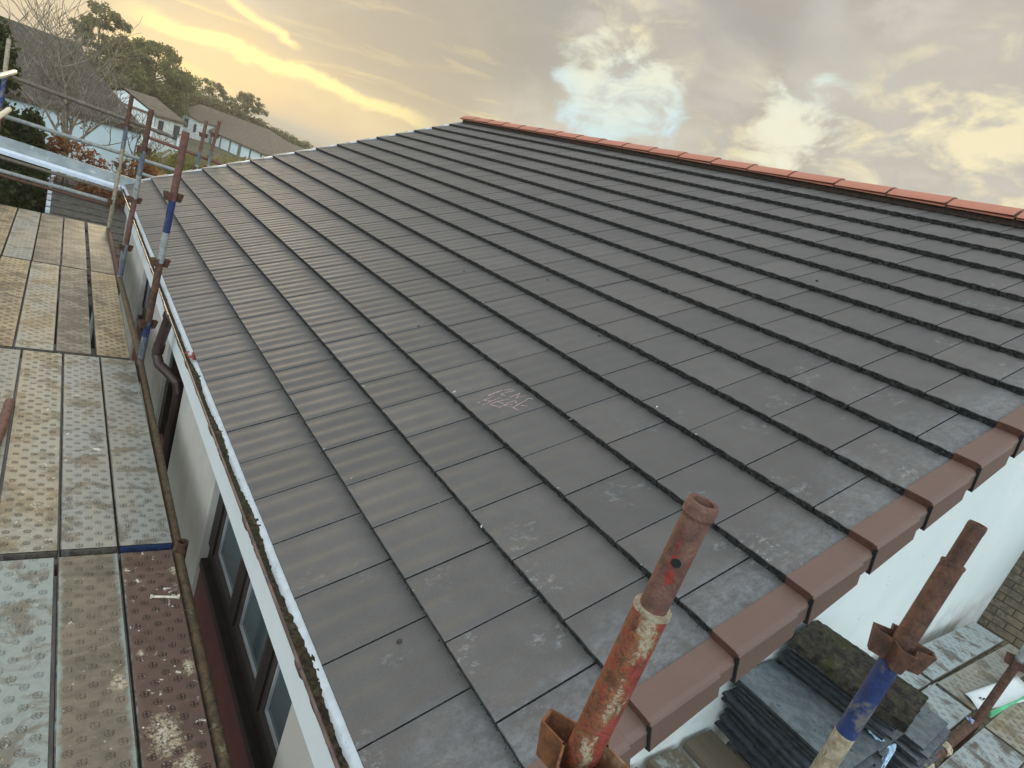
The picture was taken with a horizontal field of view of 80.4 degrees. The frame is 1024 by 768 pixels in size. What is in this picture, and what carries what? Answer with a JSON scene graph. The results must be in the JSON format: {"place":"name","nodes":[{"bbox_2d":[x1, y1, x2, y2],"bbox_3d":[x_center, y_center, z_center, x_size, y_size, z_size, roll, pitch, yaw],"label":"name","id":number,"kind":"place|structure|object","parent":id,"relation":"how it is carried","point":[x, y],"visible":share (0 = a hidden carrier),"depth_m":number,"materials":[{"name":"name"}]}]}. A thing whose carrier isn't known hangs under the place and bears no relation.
{"place":"outdoors","nodes":[
{"label":"outdoors","id":0,"kind":"place"},
{"bbox_2d":[0,340,135,767],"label":"path","id":1,"kind":"structure","parent":0,"point":[53,666],"depth_m":4.59,"materials":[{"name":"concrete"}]},
{"bbox_2d":[0,38,1023,767],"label":"scaffold","id":2,"kind":"object","parent":1,"relation":"on","point":[586,736],"visible":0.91,"depth_m":1.43,"materials":[{"name":"metal"}]},
{"bbox_2d":[0,204,17,257],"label":"scaffold board","id":3,"kind":"object","parent":2,"relation":"on","point":[7,215],"visible":0.96,"depth_m":6.80,"materials":[{"name":"beige wood"}]},
{"bbox_2d":[0,348,20,483],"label":"scaffold board","id":4,"kind":"object","parent":2,"relation":"on","point":[9,362],"visible":0.84,"depth_m":3.78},
{"bbox_2d":[0,398,15,445],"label":"steel tube","id":5,"kind":"object","parent":4,"relation":"on","point":[7,410],"visible":1,"depth_m":3.34,"materials":[{"name":"brown metal"}]},
{"bbox_2d":[0,256,29,348],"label":"scaffold board","id":6,"kind":"object","parent":2,"relation":"on","point":[14,272],"visible":0.85,"depth_m":4.99,"materials":[{"name":"beige wood"}]},
{"bbox_2d":[2,208,40,264],"bbox_3d":[-5.393,-1.668,6.699,0.218,0.045,2.332,7,20,-38],"label":"scaffold board","id":7,"kind":"object","parent":2,"relation":"on","point":[20,243],"visible":0.83,"depth_m":6.51,"materials":[{"name":"beige wood"}]},
{"bbox_2d":[0,558,54,767],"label":"scaffold board","id":8,"kind":"object","parent":2,"relation":"on","point":[26,608],"visible":1,"depth_m":2.12,"materials":[{"name":"grey metal"}]},
{"bbox_2d":[0,350,61,560],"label":"scaffold board","id":9,"kind":"object","parent":2,"relation":"on","point":[29,510],"visible":1,"depth_m":3.08,"materials":[{"name":"beige metal"}]},
{"bbox_2d":[14,261,59,352],"bbox_3d":[-3.968,-0.695,5.104,0.218,0.045,2.292,7,20,-38],"label":"scaffold board","id":10,"kind":"object","parent":2,"relation":"on","point":[36,327],"visible":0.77,"depth_m":4.86,"materials":[{"name":"beige wood"}]},
{"bbox_2d":[32,213,62,269],"bbox_3d":[-5.216,-1.648,6.840,0.218,0.045,2.332,7,20,-38],"label":"scaffold board","id":11,"kind":"object","parent":2,"relation":"on","point":[47,250],"visible":0.83,"depth_m":6.66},
{"bbox_2d":[0,136,142,190],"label":"toe board","id":12,"kind":"object","parent":2,"relation":"attached to","point":[47,159],"visible":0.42,"depth_m":7.54,"materials":[{"name":"silver metal"}]},
{"bbox_2d":[55,266,91,356],"bbox_3d":[-3.791,-0.674,5.245,0.211,0.045,2.292,7,20,-38],"label":"scaffold board","id":13,"kind":"object","parent":2,"relation":"on","point":[73,336],"visible":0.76,"depth_m":5.01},
{"bbox_2d":[61,218,86,270],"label":"scaffold board","id":14,"kind":"object","parent":2,"relation":"on","point":[74,249],"visible":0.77,"depth_m":6.80,"materials":[{"name":"beige wood"}]},
{"bbox_2d":[59,354,117,556],"bbox_3d":[-2.498,0.281,3.541,0.210,0.048,2.287,7,20,-38],"label":"scaffold board","id":15,"kind":"object","parent":2,"relation":"on","point":[87,522],"visible":0.99,"depth_m":3.21,"materials":[{"name":"grey metal"}]},
{"bbox_2d":[52,553,138,767],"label":"scaffold board","id":16,"kind":"object","parent":2,"relation":"on","point":[93,725],"visible":1,"depth_m":2.17,"materials":[{"name":"brown metal"}]},
{"bbox_2d":[87,223,115,275],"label":"scaffold board","id":17,"kind":"object","parent":2,"relation":"on","point":[100,258],"visible":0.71,"depth_m":6.94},
{"bbox_2d":[90,271,129,360],"bbox_3d":[-3.602,-0.652,5.395,0.214,0.045,2.292,7,20,-38],"label":"scaffold board","id":18,"kind":"object","parent":2,"relation":"on","point":[110,339],"visible":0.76,"depth_m":5.16,"materials":[{"name":"beige metal"}]},
{"bbox_2d":[100,357,172,553],"bbox_3d":[-2.326,0.300,3.677,0.216,0.048,2.287,7,20,-38],"label":"scaffold board","id":19,"kind":"object","parent":2,"relation":"on","point":[141,521],"visible":1,"depth_m":3.35,"materials":[{"name":"grey metal"}]},
{"bbox_2d":[119,550,216,767],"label":"scaffold board","id":20,"kind":"object","parent":2,"relation":"on","point":[171,727],"visible":1,"depth_m":2.26,"materials":[{"name":"brown metal"}]},
{"bbox_2d":[150,594,179,598],"bbox_3d":[-1.474,0.902,2.575,0.110,0.020,0.020,11,17,-27],"label":"bolt","id":21,"kind":"object","parent":20,"relation":"on","point":[161,596],"visible":1,"depth_m":2.57,"materials":[{"name":"metal"}]},
{"bbox_2d":[646,747,695,767],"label":"plank","id":22,"kind":"object","parent":2,"relation":"on","point":[676,758],"visible":1,"depth_m":2.65,"materials":[{"name":"beige wood"}]},
{"bbox_2d":[682,729,747,767],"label":"plank","id":23,"kind":"object","parent":2,"relation":"on","point":[710,748],"visible":1,"depth_m":2.75,"materials":[{"name":"brown wood"}]},
{"bbox_2d":[726,671,930,767],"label":"scaffold board","id":24,"kind":"object","parent":2,"relation":"on","point":[920,682],"visible":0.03,"depth_m":3.98,"materials":[{"name":"grey wood"}]},
{"bbox_2d":[714,720,764,767],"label":"roof tile","id":25,"kind":"object","parent":24,"relation":"on","point":[743,749],"visible":0.2,"depth_m":2.84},
{"bbox_2d":[882,685,971,767],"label":"scaffold board","id":26,"kind":"object","parent":2,"relation":"on","point":[953,713],"visible":0.18,"depth_m":3.83,"materials":[{"name":"grey wood"}]},
{"bbox_2d":[887,756,937,767],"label":"roof tile","id":27,"kind":"object","parent":26,"relation":"on","point":[929,763],"visible":0.06,"depth_m":3.17,"materials":[{"name":"grey stone"}]},
{"bbox_2d":[889,759,904,767],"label":"roof tile","id":28,"kind":"object","parent":27,"relation":"on","point":[894,764],"visible":0.02,"depth_m":3.06,"materials":[{"name":"grey stone"}]},
{"bbox_2d":[891,756,903,767],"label":"roof tile","id":29,"kind":"object","parent":28,"relation":"on","point":[896,761],"depth_m":3.04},
{"bbox_2d":[892,745,943,767],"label":"roof tile","id":30,"kind":"object","parent":29,"relation":"on","point":[899,757],"visible":0.21,"depth_m":3.03,"materials":[{"name":"grey stone"}]},
{"bbox_2d":[893,741,945,766],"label":"roof tile","id":31,"kind":"object","parent":30,"relation":"on","point":[919,762],"visible":0.07,"depth_m":3.01,"materials":[{"name":"grey stone"}]},
{"bbox_2d":[894,737,947,761],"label":"roof tile","id":32,"kind":"object","parent":31,"relation":"on","point":[909,751],"visible":0.06,"depth_m":3.00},
{"bbox_2d":[900,727,950,759],"bbox_3d":[2.041,1.747,3.219,0.400,0.025,0.420,4,22,-41],"label":"roof tile","id":33,"kind":"object","parent":32,"relation":"on","point":[926,753],"visible":0.14,"depth_m":3.02,"materials":[{"name":"grey stone"}]},
{"bbox_2d":[903,705,947,750],"bbox_3d":[2.031,1.708,3.227,0.400,0.026,0.420,3,23,-40],"label":"roof tile","id":34,"kind":"object","parent":33,"relation":"on","point":[927,726],"visible":0.39,"depth_m":3.11,"materials":[{"name":"grey stone"}]},
{"bbox_2d":[942,741,952,757],"bbox_3d":[2.423,2.050,3.409,0.079,0.088,0.088,7,20,-38],"label":"rope","id":35,"kind":"object","parent":2,"relation":"attached to","point":[946,745],"visible":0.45,"depth_m":3.38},
{"bbox_2d":[920,622,1002,684],"bbox_3d":[3.426,2.053,4.691,1.662,0.048,0.232,7,20,-38],"label":"scaffold board","id":36,"kind":"object","parent":2,"relation":"on","point":[956,649],"visible":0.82,"depth_m":4.68,"materials":[{"name":"grey wood"}]},
{"bbox_2d":[935,644,1023,714],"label":"scaffold board","id":37,"kind":"object","parent":2,"relation":"on","point":[989,669],"visible":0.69,"depth_m":4.34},
{"bbox_2d":[965,676,1023,708],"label":"plastic sheet","id":38,"kind":"object","parent":37,"relation":"on","point":[1014,690],"visible":0.66,"depth_m":4.18,"materials":[{"name":"white plastic"}]},
{"bbox_2d":[937,728,1023,767],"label":"scaffold board","id":39,"kind":"object","parent":2,"relation":"on","point":[983,748],"visible":1,"depth_m":3.50,"materials":[{"name":"grey wood"}]},
{"bbox_2d":[984,702,1023,756],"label":"scaffold board","id":40,"kind":"object","parent":2,"relation":"on","point":[1006,726],"visible":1,"depth_m":3.84,"materials":[{"name":"beige wood"}]},
{"bbox_2d":[989,696,1023,717],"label":"strap","id":41,"kind":"object","parent":40,"relation":"on","point":[994,712],"visible":0.95,"depth_m":3.98,"materials":[{"name":"green plastic"}]},
{"bbox_2d":[15,105,331,339],"bbox_3d":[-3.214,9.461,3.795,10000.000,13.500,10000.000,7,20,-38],"label":"ground","id":42,"kind":"structure","parent":0,"point":[193,145],"depth_m":58.86,"materials":[{"name":"green plant"}]},
{"bbox_2d":[0,16,26,253],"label":"conifer","id":43,"kind":"object","parent":42,"relation":"on","point":[8,190],"visible":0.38,"depth_m":9.90,"materials":[{"name":"green plant"}]},
{"bbox_2d":[0,107,51,275],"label":"conifer","id":44,"kind":"object","parent":42,"relation":"on","point":[32,198],"visible":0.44,"depth_m":10.34,"materials":[{"name":"green plant"}]},
{"bbox_2d":[0,16,144,185],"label":"house","id":45,"kind":"structure","parent":42,"relation":"on","point":[100,134],"depth_m":19.25,"materials":[{"name":"paint"}]},
{"bbox_2d":[0,0,153,178],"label":"bare tree","id":46,"kind":"object","parent":42,"relation":"on","point":[65,120],"visible":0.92,"depth_m":11.70,"materials":[{"name":"grey plant"}]},
{"bbox_2d":[45,176,126,348],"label":"outbuilding","id":47,"kind":"structure","parent":42,"relation":"on","point":[69,207],"depth_m":10.37,"materials":[{"name":"tile"}]},
{"bbox_2d":[65,0,142,87],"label":"broadleaf tree","id":48,"kind":"object","parent":42,"relation":"on","point":[113,16],"visible":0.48,"depth_m":44.49,"materials":[{"name":"green plant"}]},
{"bbox_2d":[42,131,168,211],"bbox_3d":[-7.630,-3.103,11.166,2.470,2.637,0.896,17,16,-10],"label":"copper hedge","id":49,"kind":"object","parent":42,"relation":"on","point":[147,168],"visible":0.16,"depth_m":10.86,"materials":[{"name":"brown plant"}]},
{"bbox_2d":[89,39,150,92],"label":"broadleaf tree","id":50,"kind":"object","parent":42,"relation":"on","point":[137,75],"visible":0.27,"depth_m":55.30,"materials":[{"name":"green plant"}]},
{"bbox_2d":[121,141,159,174],"bbox_3d":[-10.241,-5.366,16.497,1.103,2.520,0.970,7,20,-38],"label":"shrub","id":51,"kind":"object","parent":42,"relation":"on","point":[155,156],"visible":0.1,"depth_m":16.35,"materials":[{"name":"green plant"}]},
{"bbox_2d":[124,112,172,174],"bbox_3d":[-7.587,-3.839,12.396,0.772,3.243,0.726,14,16,-18],"label":"bare sapling","id":52,"kind":"object","parent":42,"relation":"on","point":[140,138],"visible":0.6,"depth_m":12.12,"materials":[{"name":"brown plant"}]},
{"bbox_2d":[111,87,186,158],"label":"house","id":53,"kind":"structure","parent":42,"relation":"on","point":[166,119],"depth_m":35.91,"materials":[{"name":"white paint"}]},
{"bbox_2d":[157,120,163,134],"bbox_3d":[-20.667,-15.075,35.680,0.185,0.780,0.353,24,16,17],"label":"window","id":54,"kind":"structure","parent":53,"relation":"in","point":[160,125],"depth_m":35.63,"materials":[{"name":"grey glass"}]},
{"bbox_2d":[173,125,179,139],"bbox_3d":[-20.472,-15.309,36.953,0.359,0.850,0.347,7,20,-38],"label":"window","id":55,"kind":"structure","parent":53,"relation":"in","point":[176,130],"depth_m":36.90,"materials":[{"name":"grey glass"}]},
{"bbox_2d":[111,36,200,118],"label":"broadleaf tree","id":56,"kind":"object","parent":42,"relation":"on","point":[177,79],"visible":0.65,"depth_m":59.49,"materials":[{"name":"green plant"}]},
{"bbox_2d":[73,149,250,178],"bbox_3d":[-17.306,-12.239,34.792,6.097,0.999,35.793,15,16,-15],"label":"ground cover","id":57,"kind":"object","parent":42,"relation":"on","point":[225,159],"visible":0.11,"depth_m":36.85,"materials":[{"name":"plant"}]},
{"bbox_2d":[150,157,186,175],"bbox_3d":[-8.216,-4.111,14.304,1.070,2.533,1.230,7,20,-38],"label":"shrub","id":58,"kind":"object","parent":42,"relation":"on","point":[170,172],"visible":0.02,"depth_m":14.16,"materials":[{"name":"green plant"}]},
{"bbox_2d":[174,130,183,153],"bbox_3d":[-21.380,-15.000,37.614,1.874,2.150,1.151,18,16,-6],"label":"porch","id":59,"kind":"object","parent":42,"relation":"on","point":[178,139],"visible":0.18,"depth_m":37.11,"materials":[{"name":"white paint"}]},
{"bbox_2d":[142,120,223,177],"bbox_3d":[-5.823,-2.771,10.168,1.153,3.630,2.258,7,20,-38],"label":"scaffold","id":60,"kind":"object","parent":42,"relation":"on","point":[203,135],"visible":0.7,"depth_m":9.09,"materials":[{"name":"metal"}]},
{"bbox_2d":[160,150,214,173],"bbox_3d":[-10.565,-6.332,19.667,1.941,2.378,1.782,7,20,-38],"label":"shrub","id":61,"kind":"object","parent":42,"relation":"on","point":[188,164],"visible":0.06,"depth_m":19.39,"materials":[{"name":"green plant"}]},
{"bbox_2d":[181,105,221,142],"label":"house","id":62,"kind":"structure","parent":42,"relation":"on","point":[198,117],"depth_m":63.36,"materials":[{"name":"white paint"}]},
{"bbox_2d":[190,76,233,107],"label":"broadleaf tree","id":63,"kind":"object","parent":42,"relation":"on","point":[211,91],"visible":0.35,"depth_m":79.07,"materials":[{"name":"green plant"}]},
{"bbox_2d":[112,75,313,148],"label":"hedge","id":64,"kind":"object","parent":42,"relation":"on","point":[195,99],"visible":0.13,"depth_m":77.05,"materials":[{"name":"green plant"}]},
{"bbox_2d":[226,91,268,127],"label":"broadleaf tree","id":65,"kind":"object","parent":42,"relation":"on","point":[247,100],"visible":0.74,"depth_m":79.50,"materials":[{"name":"green plant"}]},
{"bbox_2d":[203,105,298,159],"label":"house","id":66,"kind":"structure","parent":42,"relation":"on","point":[240,137],"depth_m":62.29,"materials":[{"name":"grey tile"}]},
{"bbox_2d":[289,142,303,149],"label":"house","id":67,"kind":"structure","parent":42,"relation":"on","point":[299,148],"depth_m":71.25,"materials":[{"name":"brown tile"}]},
{"bbox_2d":[119,116,1023,767],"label":"house","id":68,"kind":"structure","parent":42,"relation":"on","point":[457,422],"depth_m":2.94,"materials":[{"name":"concrete"}]},
{"bbox_2d":[137,278,150,335],"bbox_3d":[-3.578,-0.776,6.070,0.145,0.637,0.998,7,20,-38],"label":"window","id":69,"kind":"structure","parent":68,"relation":"in","point":[147,290],"depth_m":6.35,"materials":[{"name":"grey wood"}]},
{"bbox_2d":[199,493,291,767],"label":"window","id":70,"kind":"structure","parent":68,"relation":"in","point":[262,701],"depth_m":2.73,"materials":[{"name":"brown wood"}]},
{"bbox_2d":[934,551,1023,767],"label":"brick wall","id":71,"kind":"structure","parent":42,"relation":"on","point":[1002,617],"depth_m":5.73,"materials":[{"name":"beige brick"}]},
{"bbox_2d":[247,115,324,145],"bbox_3d":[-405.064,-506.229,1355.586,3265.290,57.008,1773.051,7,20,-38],"label":"hill","id":72,"kind":"structure","parent":0,"point":[304,138],"depth_m":1413.87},
{"bbox_2d":[0,0,1023,208],"label":"sky","id":73,"kind":"structure","parent":0,"point":[926,96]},
{"label":"roof tile","id":74,"kind":"object","parent":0,"visible":0},
{"bbox_2d":[719,714,774,767],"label":"roof tile","id":75,"kind":"object","parent":74,"relation":"on","point":[739,733],"visible":0.23,"depth_m":2.79,"materials":[{"name":"grey stone"}]},
{"bbox_2d":[724,707,784,767],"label":"roof tile","id":76,"kind":"object","parent":75,"relation":"on","point":[763,749],"visible":0.14,"depth_m":2.74,"materials":[{"name":"grey stone"}]},
{"label":"roof tile","id":77,"kind":"object","parent":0,"visible":0},
{"bbox_2d":[721,696,794,767],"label":"roof tile","id":78,"kind":"object","parent":77,"relation":"on","point":[782,759],"visible":0.13,"depth_m":2.68,"materials":[{"name":"grey stone"}]},
{"bbox_2d":[722,687,804,767],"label":"roof tile","id":79,"kind":"object","parent":78,"relation":"on","point":[751,718],"visible":0.26,"depth_m":2.69,"materials":[{"name":"grey stone"}]},
{"bbox_2d":[732,689,812,767],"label":"roof tile","id":80,"kind":"object","parent":79,"relation":"on","point":[805,761],"visible":0.13,"depth_m":2.61,"materials":[{"name":"grey stone"}]},
{"bbox_2d":[735,688,876,767],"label":"roof tile","id":81,"kind":"object","parent":80,"relation":"on","point":[870,761],"visible":0.15,"depth_m":2.62,"materials":[{"name":"grey stone"}]},
{"bbox_2d":[732,681,867,767],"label":"roof tile","id":82,"kind":"object","parent":81,"relation":"on","point":[759,704],"visible":0.1,"depth_m":2.61,"materials":[{"name":"grey stone"}]},
{"bbox_2d":[738,660,877,767],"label":"roof tile","id":83,"kind":"object","parent":82,"relation":"on","point":[804,714],"visible":0.82,"depth_m":2.67,"materials":[{"name":"grey stone"}]},
{"label":"roof tile","id":84,"kind":"object","parent":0,"visible":0},
{"bbox_2d":[870,756,884,767],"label":"roof tile","id":85,"kind":"object","parent":84,"relation":"on","point":[879,764],"depth_m":2.84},
{"label":"roof tile","id":86,"kind":"object","parent":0,"visible":0},
{"bbox_2d":[872,753,880,766],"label":"roof tile","id":87,"kind":"object","parent":86,"relation":"on","point":[876,757],"visible":0.06,"depth_m":2.71,"materials":[{"name":"grey stone"}]},
{"label":"roof tile","id":88,"kind":"object","parent":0,"visible":0},
{"bbox_2d":[875,741,894,758],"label":"roof tile","id":89,"kind":"object","parent":88,"relation":"on","point":[881,754],"visible":0.02,"depth_m":2.65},
{"bbox_2d":[779,663,908,753],"bbox_3d":[1.576,1.508,2.906,0.380,0.025,0.500,9,19,-40],"label":"roof tile","id":90,"kind":"object","parent":89,"relation":"on","point":[878,744],"visible":0.27,"depth_m":2.79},
{"bbox_2d":[777,652,885,740],"bbox_3d":[1.587,1.467,2.937,0.380,0.026,0.500,8,19,-45],"label":"roof tile","id":91,"kind":"object","parent":90,"relation":"on","point":[829,696],"visible":0.21,"depth_m":2.83,"materials":[{"name":"grey stone"}]},
{"bbox_2d":[785,654,898,740],"bbox_3d":[1.612,1.448,2.908,0.380,0.025,0.500,6,20,-45],"label":"roof tile","id":92,"kind":"object","parent":91,"relation":"on","point":[872,721],"visible":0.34,"depth_m":2.79,"materials":[{"name":"grey stone"}]},
{"bbox_2d":[785,647,894,731],"bbox_3d":[1.607,1.411,2.905,0.380,0.025,0.500,8,19,-46],"label":"roof tile","id":93,"kind":"object","parent":92,"relation":"on","point":[796,656],"visible":0.22,"depth_m":2.80,"materials":[{"name":"grey stone"}]},
{"bbox_2d":[794,651,896,729],"bbox_3d":[1.613,1.386,2.873,0.380,0.025,0.500,9,18,-44],"label":"roof tile","id":94,"kind":"object","parent":93,"relation":"on","point":[893,727],"visible":0.02,"depth_m":2.62,"materials":[{"name":"grey stone"}]},
{"bbox_2d":[788,620,928,733],"bbox_3d":[1.631,1.328,2.841,0.430,0.104,0.530,8,19,-46],"label":"roof tile","id":95,"kind":"object","parent":94,"relation":"on","point":[838,659],"visible":0.89,"depth_m":2.76,"materials":[{"name":"stone"}]},
{"bbox_2d":[868,730,895,767],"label":"plastic scrap","id":96,"kind":"object","parent":89,"relation":"attached to","point":[889,753],"visible":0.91,"depth_m":2.70,"materials":[{"name":"white plastic"}]}
]}

